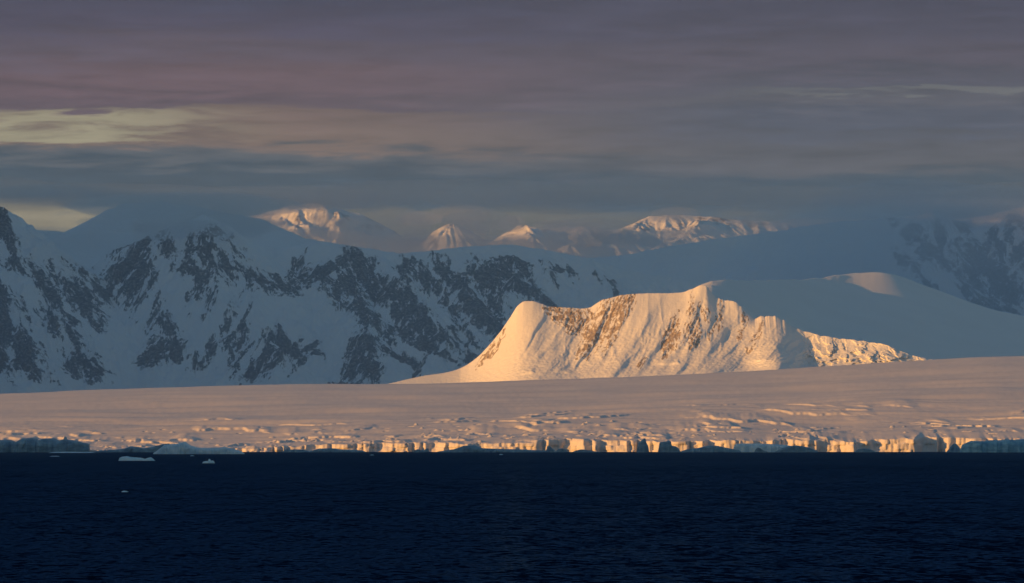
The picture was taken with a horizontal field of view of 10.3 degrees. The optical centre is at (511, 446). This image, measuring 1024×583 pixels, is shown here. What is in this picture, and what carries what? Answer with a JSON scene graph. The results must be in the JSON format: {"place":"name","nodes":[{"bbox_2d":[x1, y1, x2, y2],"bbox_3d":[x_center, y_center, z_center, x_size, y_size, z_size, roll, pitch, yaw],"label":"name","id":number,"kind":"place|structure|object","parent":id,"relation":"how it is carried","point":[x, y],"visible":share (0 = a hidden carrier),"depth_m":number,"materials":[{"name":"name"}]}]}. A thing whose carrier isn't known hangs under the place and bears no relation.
{"place":"outdoors","nodes":[
{"label":"outdoors","id":0,"kind":"place"},
{"bbox_2d":[36,202,334,268],"bbox_3d":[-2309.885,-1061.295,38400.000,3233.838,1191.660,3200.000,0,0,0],"label":"mountain","id":1,"kind":"structure","parent":0,"point":[91,242],"depth_m":38242.72,"materials":[{"name":"white snow"}]},
{"bbox_2d":[0,207,708,393],"bbox_3d":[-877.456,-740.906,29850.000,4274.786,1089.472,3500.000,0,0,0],"label":"mountain range","id":2,"kind":"structure","parent":0,"point":[203,300],"depth_m":29280.27,"materials":[{"name":"white snow"}]},
{"bbox_2d":[0,452,1023,582],"bbox_3d":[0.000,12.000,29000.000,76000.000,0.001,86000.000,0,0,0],"label":"sea","id":3,"kind":"structure","parent":0,"point":[603,517],"depth_m":965.73,"materials":[{"name":"blue liquid"}]},
{"bbox_2d":[0,437,89,451],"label":"iceberg","id":4,"kind":"object","parent":3,"relation":"on","point":[65,444],"visible":0.99,"depth_m":12292.35,"materials":[{"name":"ice"}]},
{"bbox_2d":[50,452,93,452],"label":"iceberg","id":5,"kind":"object","parent":3,"relation":"on","point":[71,452],"visible":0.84,"depth_m":11278.41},
{"bbox_2d":[93,443,168,451],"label":"iceberg","id":6,"kind":"object","parent":3,"relation":"on","point":[140,449],"visible":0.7,"depth_m":12317.65,"materials":[{"name":"ice"}]},
{"bbox_2d":[119,456,154,460],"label":"iceberg","id":7,"kind":"object","parent":3,"relation":"on","point":[126,458],"visible":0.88,"depth_m":4892.03,"materials":[{"name":"white ice"}]},
{"bbox_2d":[153,442,243,453],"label":"iceberg","id":8,"kind":"object","parent":3,"relation":"on","point":[183,448],"visible":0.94,"depth_m":9268.09,"materials":[{"name":"white ice"}]},
{"bbox_2d":[283,449,308,451],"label":"iceberg","id":9,"kind":"object","parent":3,"relation":"on","point":[296,450],"visible":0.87,"depth_m":12333.18,"materials":[{"name":"white ice"}]},
{"bbox_2d":[309,448,364,451],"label":"iceberg","id":10,"kind":"object","parent":3,"relation":"on","point":[330,450],"visible":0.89,"depth_m":12324.83,"materials":[{"name":"white ice"}]},
{"bbox_2d":[413,448,428,451],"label":"iceberg","id":11,"kind":"object","parent":3,"relation":"on","point":[425,450],"visible":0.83,"depth_m":12341.88,"materials":[{"name":"ice"}]},
{"bbox_2d":[439,445,549,451],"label":"iceberg","id":12,"kind":"object","parent":3,"relation":"on","point":[472,448],"visible":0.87,"depth_m":12324.12,"materials":[{"name":"ice"}]},
{"bbox_2d":[545,446,555,451],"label":"iceberg","id":13,"kind":"object","parent":3,"relation":"on","point":[550,449],"visible":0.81,"depth_m":12340.78,"materials":[{"name":"white ice"}]},
{"bbox_2d":[556,448,567,451],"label":"iceberg","id":14,"kind":"object","parent":3,"relation":"on","point":[561,450],"visible":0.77,"depth_m":12398.99,"materials":[{"name":"ice"}]},
{"bbox_2d":[574,449,596,451],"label":"iceberg","id":15,"kind":"object","parent":3,"relation":"on","point":[581,450],"visible":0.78,"depth_m":12339.67,"materials":[{"name":"ice"}]},
{"bbox_2d":[637,438,648,451],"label":"iceberg","id":16,"kind":"object","parent":3,"relation":"on","point":[642,446],"visible":0.88,"depth_m":12337.66,"materials":[{"name":"ice"}]},
{"bbox_2d":[658,441,679,451],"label":"iceberg","id":17,"kind":"object","parent":3,"relation":"on","point":[666,446],"visible":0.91,"depth_m":12333.86,"materials":[{"name":"blue ice"}]},
{"bbox_2d":[680,446,740,451],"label":"iceberg","id":18,"kind":"object","parent":3,"relation":"on","point":[712,449],"visible":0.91,"depth_m":12323.95,"materials":[{"name":"ice"}]},
{"bbox_2d":[754,448,766,451],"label":"iceberg","id":19,"kind":"object","parent":3,"relation":"on","point":[758,450],"visible":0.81,"depth_m":12142.77,"materials":[{"name":"white ice"}]},
{"bbox_2d":[733,443,788,451],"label":"iceberg","id":20,"kind":"object","parent":3,"relation":"on","point":[742,447],"visible":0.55,"depth_m":12470.97,"materials":[{"name":"white ice"}]},
{"bbox_2d":[775,445,817,451],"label":"iceberg","id":21,"kind":"object","parent":3,"relation":"on","point":[795,448],"visible":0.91,"depth_m":12234.94,"materials":[{"name":"white ice"}]},
{"bbox_2d":[855,448,874,451],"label":"iceberg","id":22,"kind":"object","parent":3,"relation":"on","point":[863,450],"visible":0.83,"depth_m":12337.32,"materials":[{"name":"white ice"}]},
{"bbox_2d":[947,443,959,451],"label":"iceberg","id":23,"kind":"object","parent":3,"relation":"on","point":[954,447],"visible":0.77,"depth_m":12418.05,"materials":[{"name":"white ice"}]},
{"bbox_2d":[960,439,1023,451],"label":"iceberg","id":24,"kind":"object","parent":3,"relation":"on","point":[1009,445],"visible":0.95,"depth_m":12155.09,"materials":[{"name":"blue ice"}]},
{"bbox_2d":[0,356,1023,451],"bbox_3d":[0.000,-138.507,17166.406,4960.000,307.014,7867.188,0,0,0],"label":"ice shelf","id":25,"kind":"object","parent":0,"point":[939,405],"visible":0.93,"depth_m":14273.94,"materials":[{"name":"white ice"}]},
{"bbox_2d":[0,0,1023,239],"label":"sky","id":26,"kind":"structure","parent":0,"point":[489,119],"materials":[{"name":"grey"}]},
{"bbox_2d":[248,203,970,257],"bbox_3d":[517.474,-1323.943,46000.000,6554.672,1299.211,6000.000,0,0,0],"label":"distant peaks","id":27,"kind":"object","parent":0,"point":[321,222],"visible":0.16,"depth_m":45636.78,"materials":[{"name":"white snow"}]},
{"bbox_2d":[389,272,1023,383],"bbox_3d":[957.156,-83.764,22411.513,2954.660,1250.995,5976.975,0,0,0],"label":"snow bluff","id":28,"kind":"structure","parent":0,"point":[719,326],"depth_m":19919.45,"materials":[{"name":"white snow"}]},
{"bbox_2d":[591,207,1023,315],"bbox_3d":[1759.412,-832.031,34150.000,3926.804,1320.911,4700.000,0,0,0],"label":"snowfield massif","id":29,"kind":"structure","parent":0,"point":[978,260],"depth_m":33443.97,"materials":[{"name":"white snow"}]}
]}

